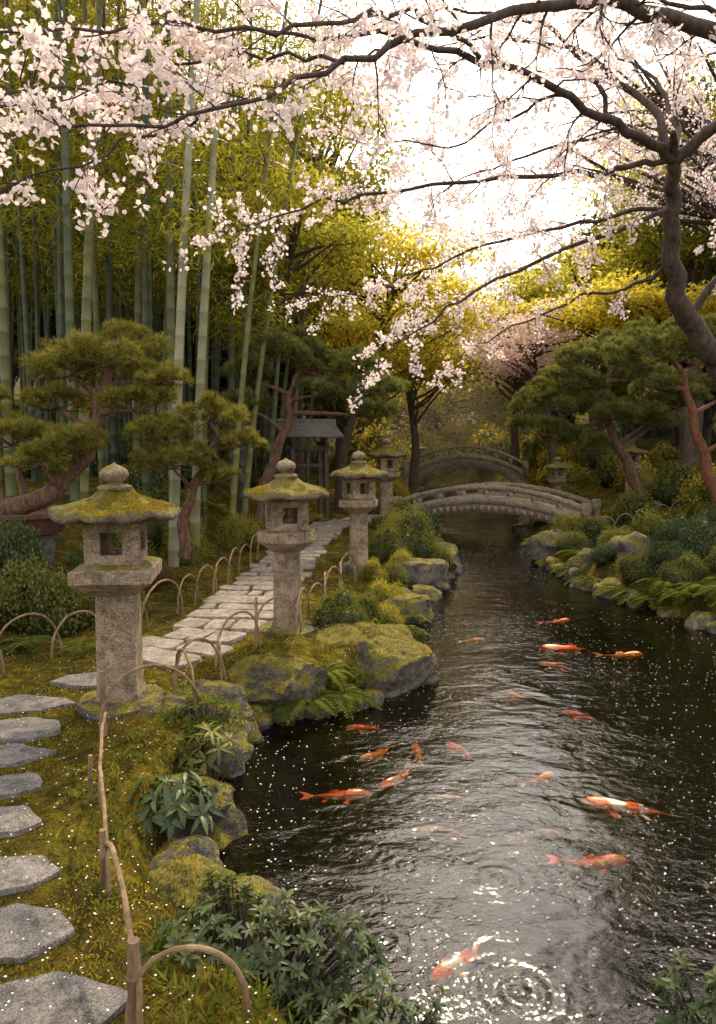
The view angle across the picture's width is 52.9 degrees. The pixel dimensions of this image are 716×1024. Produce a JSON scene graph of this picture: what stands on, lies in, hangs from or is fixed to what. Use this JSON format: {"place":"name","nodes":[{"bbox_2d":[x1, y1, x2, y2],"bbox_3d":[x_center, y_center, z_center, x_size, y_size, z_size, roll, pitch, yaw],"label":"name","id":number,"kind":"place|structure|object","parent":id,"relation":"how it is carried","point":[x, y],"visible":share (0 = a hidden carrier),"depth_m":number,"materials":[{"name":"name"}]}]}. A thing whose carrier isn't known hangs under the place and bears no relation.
{"place":"outdoors","nodes":[
{"label":"outdoors","id":0,"kind":"place"},
{"bbox_2d":[0,383,715,1023],"bbox_3d":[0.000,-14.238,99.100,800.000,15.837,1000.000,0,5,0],"label":"ground","id":1,"kind":"structure","parent":0,"point":[580,763],"depth_m":5.70,"materials":[{"name":"plant"}]},
{"bbox_2d":[0,591,28,634],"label":"azalea shrub","id":2,"kind":"object","parent":1,"relation":"on","point":[8,618],"visible":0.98,"depth_m":7.03,"materials":[{"name":"green plant"}]},
{"bbox_2d":[0,805,41,838],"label":"stepping stone","id":3,"kind":"object","parent":1,"relation":"on","point":[13,823],"visible":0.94,"depth_m":3.67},
{"bbox_2d":[0,772,42,799],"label":"stepping stone","id":4,"kind":"object","parent":1,"relation":"on","point":[12,785],"visible":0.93,"depth_m":4.07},
{"bbox_2d":[0,743,56,767],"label":"stepping stone","id":5,"kind":"object","parent":1,"relation":"on","point":[17,752],"visible":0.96,"depth_m":4.47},
{"bbox_2d":[0,855,60,895],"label":"stepping stone","id":6,"kind":"object","parent":1,"relation":"on","point":[22,873],"visible":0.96,"depth_m":3.24,"materials":[{"name":"stone"}]},
{"bbox_2d":[0,717,60,743],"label":"stepping stone","id":7,"kind":"object","parent":1,"relation":"on","point":[22,730],"visible":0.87,"depth_m":4.84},
{"bbox_2d":[0,513,61,592],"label":"azalea shrub","id":8,"kind":"object","parent":1,"relation":"on","point":[8,542],"visible":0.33,"depth_m":8.19,"materials":[{"name":"green plant"}]},
{"bbox_2d":[0,508,66,559],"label":"bonsai pot","id":9,"kind":"object","parent":1,"relation":"on","point":[40,522],"visible":0.37,"depth_m":8.76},
{"bbox_2d":[0,903,73,963],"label":"stepping stone","id":10,"kind":"object","parent":1,"relation":"on","point":[15,948],"visible":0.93,"depth_m":2.85,"materials":[{"name":"stone"}]},
{"bbox_2d":[0,694,76,714],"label":"stepping stone","id":11,"kind":"object","parent":1,"relation":"on","point":[20,704],"visible":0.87,"depth_m":5.37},
{"bbox_2d":[0,541,94,638],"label":"azalea shrub","id":12,"kind":"object","parent":1,"relation":"on","point":[38,589],"visible":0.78,"depth_m":7.39,"materials":[{"name":"green plant"}]},
{"bbox_2d":[4,449,103,507],"bbox_3d":[-5.018,-0.525,12.061,2.138,1.447,1.700,4,7,38],"label":"azalea shrub","id":13,"kind":"object","parent":1,"relation":"on","point":[83,487],"visible":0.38,"depth_m":11.56,"materials":[{"name":"green plant"}]},
{"bbox_2d":[0,971,127,1023],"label":"stepping stone","id":14,"kind":"object","parent":1,"relation":"on","point":[69,998],"visible":0.96,"depth_m":2.50,"materials":[{"name":"stone"}]},
{"bbox_2d":[50,672,96,689],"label":"stepping stone","id":15,"kind":"object","parent":1,"relation":"on","point":[83,681],"visible":0.47,"depth_m":5.85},
{"bbox_2d":[0,305,195,515],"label":"niwaki pine tree","id":16,"kind":"object","parent":1,"relation":"on","point":[86,438],"visible":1,"depth_m":8.73,"materials":[{"name":"green plant"}]},
{"bbox_2d":[47,462,180,719],"bbox_3d":[-1.778,0.587,5.341,0.918,1.910,0.912,-1,5,-7],"label":"stone lantern","id":17,"kind":"object","parent":1,"relation":"on","point":[114,582],"visible":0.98,"depth_m":5.17,"materials":[{"name":"stone"}]},
{"bbox_2d":[0,534,269,673],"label":"bamboo hoop fence","id":18,"kind":"object","parent":1,"relation":"on","point":[143,607],"visible":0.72,"depth_m":8.19,"materials":[{"name":"wood"}]},
{"bbox_2d":[111,485,168,555],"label":"azalea shrub","id":19,"kind":"object","parent":1,"relation":"on","point":[156,531],"visible":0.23,"depth_m":11.54,"materials":[{"name":"green plant"}]},
{"bbox_2d":[131,688,193,716],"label":"rock","id":20,"kind":"object","parent":1,"relation":"on","point":[150,701],"visible":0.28,"depth_m":5.28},
{"bbox_2d":[129,763,223,840],"bbox_3d":[-1.044,1.683,4.180,0.565,0.451,0.555,0,5,0],"label":"laurel plant","id":21,"kind":"object","parent":1,"relation":"on","point":[153,808],"visible":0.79,"depth_m":4.05,"materials":[{"name":"glossy leaf"},{"name":"green plant stem"}]},
{"bbox_2d":[148,834,222,871],"bbox_3d":[-0.960,1.921,3.828,0.423,0.297,0.440,3,6,27],"label":"rock","id":22,"kind":"object","parent":1,"relation":"on","point":[174,848],"visible":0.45,"depth_m":3.87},
{"bbox_2d":[150,506,223,563],"bbox_3d":[-2.785,0.438,11.711,1.190,1.172,0.998,-1,6,-12],"label":"azalea shrub","id":23,"kind":"object","parent":1,"relation":"on","point":[205,548],"visible":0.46,"depth_m":11.51,"materials":[{"name":"green plant"}]},
{"bbox_2d":[143,853,235,914],"bbox_3d":[-0.811,1.816,3.440,0.562,0.298,0.506,0,5,0],"label":"rock","id":24,"kind":"object","parent":1,"relation":"on","point":[184,875],"visible":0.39,"depth_m":3.41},
{"bbox_2d":[115,388,265,558],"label":"niwaki pine tree","id":25,"kind":"object","parent":1,"relation":"on","point":[175,455],"visible":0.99,"depth_m":10.16,"materials":[{"name":"green plant"}]},
{"bbox_2d":[161,772,233,838],"bbox_3d":[-1.019,1.797,4.363,0.525,0.425,0.645,-1,5,-9],"label":"rock","id":26,"kind":"object","parent":1,"relation":"on","point":[196,818],"visible":0.48,"depth_m":4.14,"materials":[{"name":"stone"}]},
{"bbox_2d":[0,0,398,567],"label":"bamboo grove","id":27,"kind":"object","parent":1,"relation":"on","point":[106,251],"visible":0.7,"depth_m":14.02,"materials":[{"name":"green plant"}]},
{"bbox_2d":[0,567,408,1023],"bbox_3d":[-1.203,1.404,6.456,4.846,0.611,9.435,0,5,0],"label":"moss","id":28,"kind":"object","parent":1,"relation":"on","point":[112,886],"visible":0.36,"depth_m":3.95,"materials":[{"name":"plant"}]},
{"bbox_2d":[167,686,248,737],"bbox_3d":[-1.061,1.487,5.159,0.591,0.458,0.552,0,5,0],"label":"nandina plant","id":29,"kind":"object","parent":1,"relation":"on","point":[203,715],"visible":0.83,"depth_m":5.06,"materials":[{"name":"green plant"}]},
{"bbox_2d":[168,726,248,781],"bbox_3d":[-0.977,1.624,4.740,0.547,0.422,0.458,0,5,0],"label":"laurel plant","id":30,"kind":"object","parent":1,"relation":"on","point":[198,751],"visible":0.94,"depth_m":4.68,"materials":[{"name":"green plant"}]},
{"bbox_2d":[180,679,254,722],"bbox_3d":[-1.138,1.547,5.597,0.669,0.482,0.604,0,5,0],"label":"rock","id":31,"kind":"object","parent":1,"relation":"on","point":[236,693],"visible":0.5,"depth_m":5.52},
{"bbox_2d":[88,547,356,1023],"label":"bamboo hoop fence","id":32,"kind":"object","parent":1,"relation":"on","point":[133,1013],"visible":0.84,"depth_m":3.31,"materials":[{"name":"wood"}]},
{"bbox_2d":[193,718,252,781],"bbox_3d":[-1.010,1.691,5.126,0.532,0.420,0.562,0,5,0],"label":"rock","id":33,"kind":"object","parent":1,"relation":"on","point":[242,728],"visible":0.36,"depth_m":5.00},
{"bbox_2d":[202,801,247,853],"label":"rock","id":34,"kind":"object","parent":1,"relation":"on","point":[228,832],"visible":0.32,"depth_m":4.22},
{"bbox_2d":[212,507,263,552],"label":"azalea shrub","id":35,"kind":"object","parent":1,"relation":"on","point":[236,535],"visible":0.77,"depth_m":13.04,"materials":[{"name":"green plant"}]},
{"bbox_2d":[188,874,316,958],"bbox_3d":[-0.542,1.844,3.266,0.548,0.301,0.534,3,6,27],"label":"rock","id":36,"kind":"object","parent":1,"relation":"on","point":[259,881],"visible":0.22,"depth_m":3.22,"materials":[{"name":"stone"}]},
{"bbox_2d":[124,872,383,1014],"bbox_3d":[-0.430,1.792,2.944,1.066,0.569,0.750,0,5,0],"label":"azalea shrub","id":37,"kind":"object","parent":1,"relation":"on","point":[313,959],"visible":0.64,"depth_m":2.84,"materials":[{"name":"green plant"}]},
{"bbox_2d":[226,653,328,723],"bbox_3d":[-0.731,1.550,6.199,0.956,0.678,0.650,0,5,0],"label":"rock","id":38,"kind":"object","parent":1,"relation":"on","point":[268,679],"visible":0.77,"depth_m":6.04,"materials":[{"name":"stone"}]},
{"bbox_2d":[242,458,328,634],"bbox_3d":[-0.737,0.394,7.430,0.922,1.901,0.903,-2,6,-17],"label":"stone lantern","id":39,"kind":"object","parent":1,"relation":"on","point":[285,542],"visible":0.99,"depth_m":7.27,"materials":[{"name":"stone"}]},
{"bbox_2d":[189,155,411,520],"bbox_3d":[-1.187,-3.459,16.171,4.734,8.104,4.992,3,6,31],"label":"maple tree","id":40,"kind":"object","parent":1,"relation":"on","point":[312,250],"visible":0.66,"depth_m":15.90,"materials":[{"name":"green plant"}]},
{"bbox_2d":[275,419,343,517],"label":"wooden pavilion","id":41,"kind":"structure","parent":1,"relation":"on","point":[314,428],"depth_m":17.84,"materials":[{"name":"brown wood"}]},
{"bbox_2d":[216,315,409,524],"bbox_3d":[-0.903,-1.743,14.036,3.850,4.015,1.883,0,5,0],"label":"pine tree","id":42,"kind":"object","parent":1,"relation":"on","point":[321,352],"visible":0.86,"depth_m":13.86,"materials":[{"name":"green plant"}]},
{"bbox_2d":[271,687,357,726],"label":"fern","id":43,"kind":"object","parent":1,"relation":"on","point":[315,701],"visible":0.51,"depth_m":5.97,"materials":[{"name":"green plant"}]},
{"bbox_2d":[203,51,432,481],"bbox_3d":[-1.120,-6.816,22.739,6.269,13.662,7.160,5,7,43],"label":"camphor tree","id":44,"kind":"object","parent":1,"relation":"on","point":[353,215],"visible":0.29,"depth_m":21.73,"materials":[{"name":"plant"}]},
{"bbox_2d":[306,585,377,625],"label":"azalea shrub","id":45,"kind":"object","parent":1,"relation":"on","point":[349,609],"visible":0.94,"depth_m":7.57,"materials":[{"name":"green plant"}]},
{"bbox_2d":[314,682,373,718],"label":"fern","id":46,"kind":"object","parent":1,"relation":"on","point":[347,689],"visible":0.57,"depth_m":6.20,"materials":[{"name":"green plant"}]},
{"bbox_2d":[0,0,715,400],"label":"cherry tree","id":47,"kind":"object","parent":1,"relation":"on","point":[670,148],"visible":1,"depth_m":5.47,"materials":[{"name":"pink plant"}]},
{"bbox_2d":[0,0,715,469],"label":"background trees","id":48,"kind":"object","parent":1,"relation":"on","point":[342,406],"visible":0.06,"depth_m":33.31,"materials":[{"name":"green plant"}]},
{"bbox_2d":[329,450,387,574],"bbox_3d":[0.012,0.008,11.152,0.927,1.930,0.916,-3,6,-29],"label":"stone lantern","id":49,"kind":"object","parent":1,"relation":"on","point":[358,503],"visible":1,"depth_m":11.01,"materials":[{"name":"stone"}]},
{"bbox_2d":[263,980,459,1023],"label":"azalea shrub","id":50,"kind":"object","parent":1,"relation":"on","point":[364,1004],"visible":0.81,"depth_m":2.70,"materials":[{"name":"green plant"}]},
{"bbox_2d":[367,438,405,523],"bbox_3d":[0.664,-0.714,16.604,0.955,1.987,0.936,-2,6,-17],"label":"stone lantern","id":51,"kind":"object","parent":1,"relation":"on","point":[388,453],"visible":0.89,"depth_m":16.45,"materials":[{"name":"stone"}]},
{"bbox_2d":[368,573,404,602],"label":"azalea shrub","id":52,"kind":"object","parent":1,"relation":"on","point":[385,589],"visible":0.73,"depth_m":9.62,"materials":[{"name":"yellow plant"}]},
{"bbox_2d":[368,520,416,561],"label":"azalea shrub","id":53,"kind":"object","parent":1,"relation":"on","point":[393,540],"visible":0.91,"depth_m":12.04,"materials":[{"name":"green plant"}]},
{"bbox_2d":[351,635,438,696],"bbox_3d":[0.262,1.540,6.944,0.930,0.754,0.951,3,6,25],"label":"rock","id":54,"kind":"object","parent":1,"relation":"on","point":[406,666],"visible":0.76,"depth_m":6.62,"materials":[{"name":"stone"}]},
{"bbox_2d":[257,222,536,510],"bbox_3d":[0.846,-3.753,20.961,8.275,8.033,6.988,0,5,0],"label":"maple tree","id":55,"kind":"object","parent":1,"relation":"on","point":[384,346],"visible":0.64,"depth_m":19.99,"materials":[{"name":"yellow plant"}]},
{"bbox_2d":[378,592,433,629],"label":"rock","id":56,"kind":"object","parent":1,"relation":"on","point":[412,603],"visible":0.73,"depth_m":9.28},
{"bbox_2d":[371,502,449,557],"bbox_3d":[1.004,0.431,12.777,1.452,1.240,1.189,-3,6,-32],"label":"azalea shrub","id":57,"kind":"object","parent":1,"relation":"on","point":[423,535],"visible":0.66,"depth_m":12.50,"materials":[{"name":"green plant"}]},
{"bbox_2d":[314,344,523,443],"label":"maple tree","id":58,"kind":"object","parent":1,"relation":"on","point":[479,398],"visible":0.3,"depth_m":43.32,"materials":[{"name":"green plant"}]},
{"bbox_2d":[328,264,517,499],"bbox_3d":[2.385,-4.331,27.010,8.310,8.263,6.859,0,5,0],"label":"maple tree","id":59,"kind":"object","parent":1,"relation":"on","point":[418,384],"visible":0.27,"depth_m":26.63,"materials":[{"name":"yellow plant"}]},
{"bbox_2d":[396,557,449,592],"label":"rock","id":60,"kind":"object","parent":1,"relation":"on","point":[433,572],"visible":0.6,"depth_m":11.10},
{"bbox_2d":[398,430,466,489],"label":"bush","id":61,"kind":"object","parent":1,"relation":"on","point":[438,479],"visible":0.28,"depth_m":37.11,"materials":[{"name":"green plant"}]},
{"bbox_2d":[420,541,460,584],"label":"azalea shrub","id":62,"kind":"object","parent":1,"relation":"on","point":[438,552],"visible":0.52,"depth_m":12.18,"materials":[{"name":"green plant"}]},
{"bbox_2d":[402,445,528,485],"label":"arched stone bridge","id":63,"kind":"structure","parent":1,"relation":"on","point":[510,471],"depth_m":29.20,"materials":[{"name":"stone"}]},
{"bbox_2d":[425,422,511,473],"bbox_3d":[5.689,-3.443,39.468,4.962,3.035,5.356,-3,6,-31],"label":"bush","id":64,"kind":"object","parent":1,"relation":"on","point":[460,440],"visible":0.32,"depth_m":38.34,"materials":[{"name":"green plant"}]},
{"bbox_2d":[438,429,526,474],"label":"bush","id":65,"kind":"object","parent":1,"relation":"on","point":[476,470],"visible":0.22,"depth_m":37.12,"materials":[{"name":"green plant"}]},
{"bbox_2d":[456,405,511,444],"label":"bush","id":66,"kind":"object","parent":1,"relation":"on","point":[496,427],"visible":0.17,"depth_m":42.03,"materials":[{"name":"green plant"}]},
{"bbox_2d":[393,482,600,523],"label":"arched stone bridge","id":67,"kind":"structure","parent":1,"relation":"on","point":[525,500],"depth_m":17.92,"materials":[{"name":"stone"}]},
{"bbox_2d":[424,287,596,467],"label":"cherry tree","id":68,"kind":"object","parent":1,"relation":"on","point":[506,384],"visible":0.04,"depth_m":33.05,"materials":[{"name":"pink plant"}]},
{"bbox_2d":[429,303,624,463],"bbox_3d":[5.678,-3.629,24.043,7.411,6.425,5.609,0,5,0],"label":"cherry tree","id":69,"kind":"object","parent":1,"relation":"on","point":[539,364],"visible":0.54,"depth_m":23.78,"materials":[{"name":"pink plant"}]},
{"bbox_2d":[519,431,554,461],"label":"azalea shrub","id":70,"kind":"object","parent":1,"relation":"on","point":[533,446],"visible":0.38,"depth_m":32.30,"materials":[{"name":"green plant"}]},
{"bbox_2d":[524,529,569,561],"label":"rock","id":71,"kind":"object","parent":1,"relation":"on","point":[540,545],"visible":0.56,"depth_m":13.77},
{"bbox_2d":[544,456,571,496],"bbox_3d":[5.403,-0.738,19.515,0.742,1.544,0.726,-2,6,-17],"label":"stone lantern","id":72,"kind":"object","parent":1,"relation":"on","point":[557,480],"visible":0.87,"depth_m":19.36,"materials":[{"name":"stone"}]},
{"bbox_2d":[461,244,657,434],"bbox_3d":[8.339,-6.157,28.572,8.622,8.666,7.830,-5,7,-42],"label":"maple tree","id":73,"kind":"object","parent":1,"relation":"on","point":[558,271],"visible":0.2,"depth_m":27.48,"materials":[{"name":"yellow plant"}]},
{"bbox_2d":[541,458,590,488],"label":"azalea shrub","id":74,"kind":"object","parent":1,"relation":"on","point":[574,477],"visible":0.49,"depth_m":23.66,"materials":[{"name":"green plant"}]},
{"bbox_2d":[560,547,595,576],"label":"rock","id":75,"kind":"object","parent":1,"relation":"on","point":[580,560],"visible":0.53,"depth_m":12.26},
{"bbox_2d":[565,428,616,466],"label":"azalea shrub","id":76,"kind":"object","parent":1,"relation":"on","point":[600,454],"visible":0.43,"depth_m":26.39,"materials":[{"name":"green plant"}]},
{"bbox_2d":[475,262,715,469],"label":"maple tree","id":77,"kind":"object","parent":1,"relation":"on","point":[654,290],"visible":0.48,"depth_m":21.05,"materials":[{"name":"yellow plant"}]},
{"bbox_2d":[572,513,622,546],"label":"azalea shrub","id":78,"kind":"object","parent":1,"relation":"on","point":[590,530],"visible":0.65,"depth_m":13.76,"materials":[{"name":"green plant"}]},
{"bbox_2d":[484,0,715,267],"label":"cherry tree","id":79,"kind":"object","parent":1,"relation":"on","point":[705,182],"visible":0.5,"depth_m":11.96,"materials":[{"name":"pink plant"}]},
{"bbox_2d":[588,540,623,564],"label":"azalea shrub","id":80,"kind":"object","parent":1,"relation":"on","point":[602,552],"visible":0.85,"depth_m":11.73,"materials":[{"name":"green plant"}]},
{"bbox_2d":[592,577,625,605],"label":"rock","id":81,"kind":"object","parent":1,"relation":"on","point":[598,588],"visible":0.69,"depth_m":10.87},
{"bbox_2d":[510,329,713,503],"bbox_3d":[5.905,-2.208,16.853,4.863,4.184,2.075,0,5,0],"label":"pine tree","id":82,"kind":"object","parent":1,"relation":"on","point":[605,401],"visible":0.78,"depth_m":16.61,"materials":[{"name":"green plant"}]},
{"bbox_2d":[607,531,655,562],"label":"rock","id":83,"kind":"object","parent":1,"relation":"on","point":[629,544],"visible":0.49,"depth_m":11.68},
{"bbox_2d":[609,458,657,491],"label":"azalea shrub","id":84,"kind":"object","parent":1,"relation":"on","point":[645,476],"visible":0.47,"depth_m":20.23,"materials":[{"name":"green plant"}]},
{"bbox_2d":[609,487,659,527],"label":"azalea shrub","id":85,"kind":"object","parent":1,"relation":"on","point":[629,502],"visible":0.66,"depth_m":15.88,"materials":[{"name":"green plant"}]},
{"bbox_2d":[561,60,715,467],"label":"camphor tree","id":86,"kind":"object","parent":1,"relation":"on","point":[651,254],"visible":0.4,"depth_m":24.21,"materials":[{"name":"plant"}]},
{"bbox_2d":[619,544,658,579],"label":"azalea shrub","id":87,"kind":"object","parent":1,"relation":"on","point":[632,566],"visible":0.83,"depth_m":10.92,"materials":[{"name":"green plant"}]},
{"bbox_2d":[582,78,715,247],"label":"camphor tree","id":88,"kind":"object","parent":1,"relation":"on","point":[687,179],"visible":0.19,"depth_m":18.25,"materials":[{"name":"green plant"}]},
{"bbox_2d":[621,504,677,546],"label":"azalea shrub","id":89,"kind":"object","parent":1,"relation":"on","point":[641,523],"visible":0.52,"depth_m":12.95,"materials":[{"name":"green plant"}]},
{"bbox_2d":[604,309,715,502],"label":"red pine tree","id":90,"kind":"object","parent":1,"relation":"on","point":[631,357],"visible":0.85,"depth_m":13.51,"materials":[{"name":"green plant"}]},
{"bbox_2d":[642,441,680,465],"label":"azalea shrub","id":91,"kind":"object","parent":1,"relation":"on","point":[657,454],"visible":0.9,"depth_m":25.71,"materials":[{"name":"green plant"}]},
{"bbox_2d":[647,457,701,505],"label":"azalea shrub","id":92,"kind":"object","parent":1,"relation":"on","point":[669,478],"visible":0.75,"depth_m":16.86,"materials":[{"name":"green plant"}]},
{"bbox_2d":[641,537,711,575],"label":"azalea shrub","id":93,"kind":"object","parent":1,"relation":"on","point":[667,554],"visible":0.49,"depth_m":10.78,"materials":[{"name":"green plant"}]},
{"bbox_2d":[643,505,715,559],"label":"azalea shrub","id":94,"kind":"object","parent":1,"relation":"on","point":[682,528],"visible":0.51,"depth_m":11.15,"materials":[{"name":"green plant"}]},
{"bbox_2d":[647,948,715,1023],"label":"azalea shrub","id":95,"kind":"object","parent":1,"relation":"on","point":[675,1015],"visible":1,"depth_m":2.74,"materials":[{"name":"green plant"}]},
{"bbox_2d":[649,551,715,587],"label":"azalea shrub","id":96,"kind":"object","parent":1,"relation":"on","point":[686,569],"visible":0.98,"depth_m":9.97,"materials":[{"name":"green plant"}]},
{"bbox_2d":[673,457,715,512],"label":"azalea shrub","id":97,"kind":"object","parent":1,"relation":"on","point":[695,489],"visible":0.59,"depth_m":14.54,"materials":[{"name":"green plant"}]},
{"bbox_2d":[684,611,715,634],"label":"rock","id":98,"kind":"object","parent":1,"relation":"on","point":[695,622],"visible":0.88,"depth_m":9.01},
{"bbox_2d":[684,487,715,531],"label":"azalea shrub","id":99,"kind":"object","parent":1,"relation":"on","point":[710,508],"visible":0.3,"depth_m":12.21,"materials":[{"name":"green plant"}]},
{"bbox_2d":[2,0,715,334],"label":"sky","id":100,"kind":"structure","parent":0,"point":[489,230],"materials":[{"name":"white"}]},
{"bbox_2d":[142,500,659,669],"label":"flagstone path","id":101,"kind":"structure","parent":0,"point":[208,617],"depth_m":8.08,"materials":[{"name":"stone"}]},
{"bbox_2d":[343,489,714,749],"bbox_3d":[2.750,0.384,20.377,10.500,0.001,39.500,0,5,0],"label":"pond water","id":102,"kind":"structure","parent":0,"point":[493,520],"depth_m":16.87,"materials":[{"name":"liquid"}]},
{"bbox_2d":[299,788,371,802],"bbox_3d":[-0.148,1.892,4.800,0.494,0.080,0.154,0,5,-3],"label":"koi fish","id":103,"kind":"object","parent":102,"relation":"on","point":[348,795],"visible":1,"depth_m":4.79},
{"bbox_2d":[315,621,417,645],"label":"moss","id":104,"kind":"object","parent":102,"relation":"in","point":[346,633],"visible":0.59,"depth_m":7.22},
{"bbox_2d":[407,826,473,840],"bbox_3d":[0.518,1.956,4.384,0.432,0.070,0.134,0,5,5],"label":"koi fish","id":105,"kind":"object","parent":102,"relation":"on","point":[421,831],"visible":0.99,"depth_m":4.37},
{"bbox_2d":[429,937,498,984],"bbox_3d":[0.478,2.035,3.285,0.453,0.074,0.141,-5,7,-42],"label":"koi fish","id":106,"kind":"object","parent":102,"relation":"on","point":[443,971],"visible":1,"depth_m":3.21},
{"bbox_2d":[223,537,715,1016],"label":"floating petals","id":107,"kind":"object","parent":102,"relation":"on","point":[518,833],"visible":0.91,"depth_m":4.09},
{"bbox_2d":[546,852,628,870],"bbox_3d":[1.292,1.964,4.043,0.474,0.077,0.147,0,5,-2],"label":"koi fish","id":108,"kind":"object","parent":102,"relation":"on","point":[604,861],"visible":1,"depth_m":4.03},
{"bbox_2d":[579,796,682,819],"bbox_3d":[1.752,1.909,4.621,0.639,0.104,0.198,2,6,17],"label":"koi fish","id":109,"kind":"object","parent":102,"relation":"on","point":[595,804],"visible":1,"depth_m":4.62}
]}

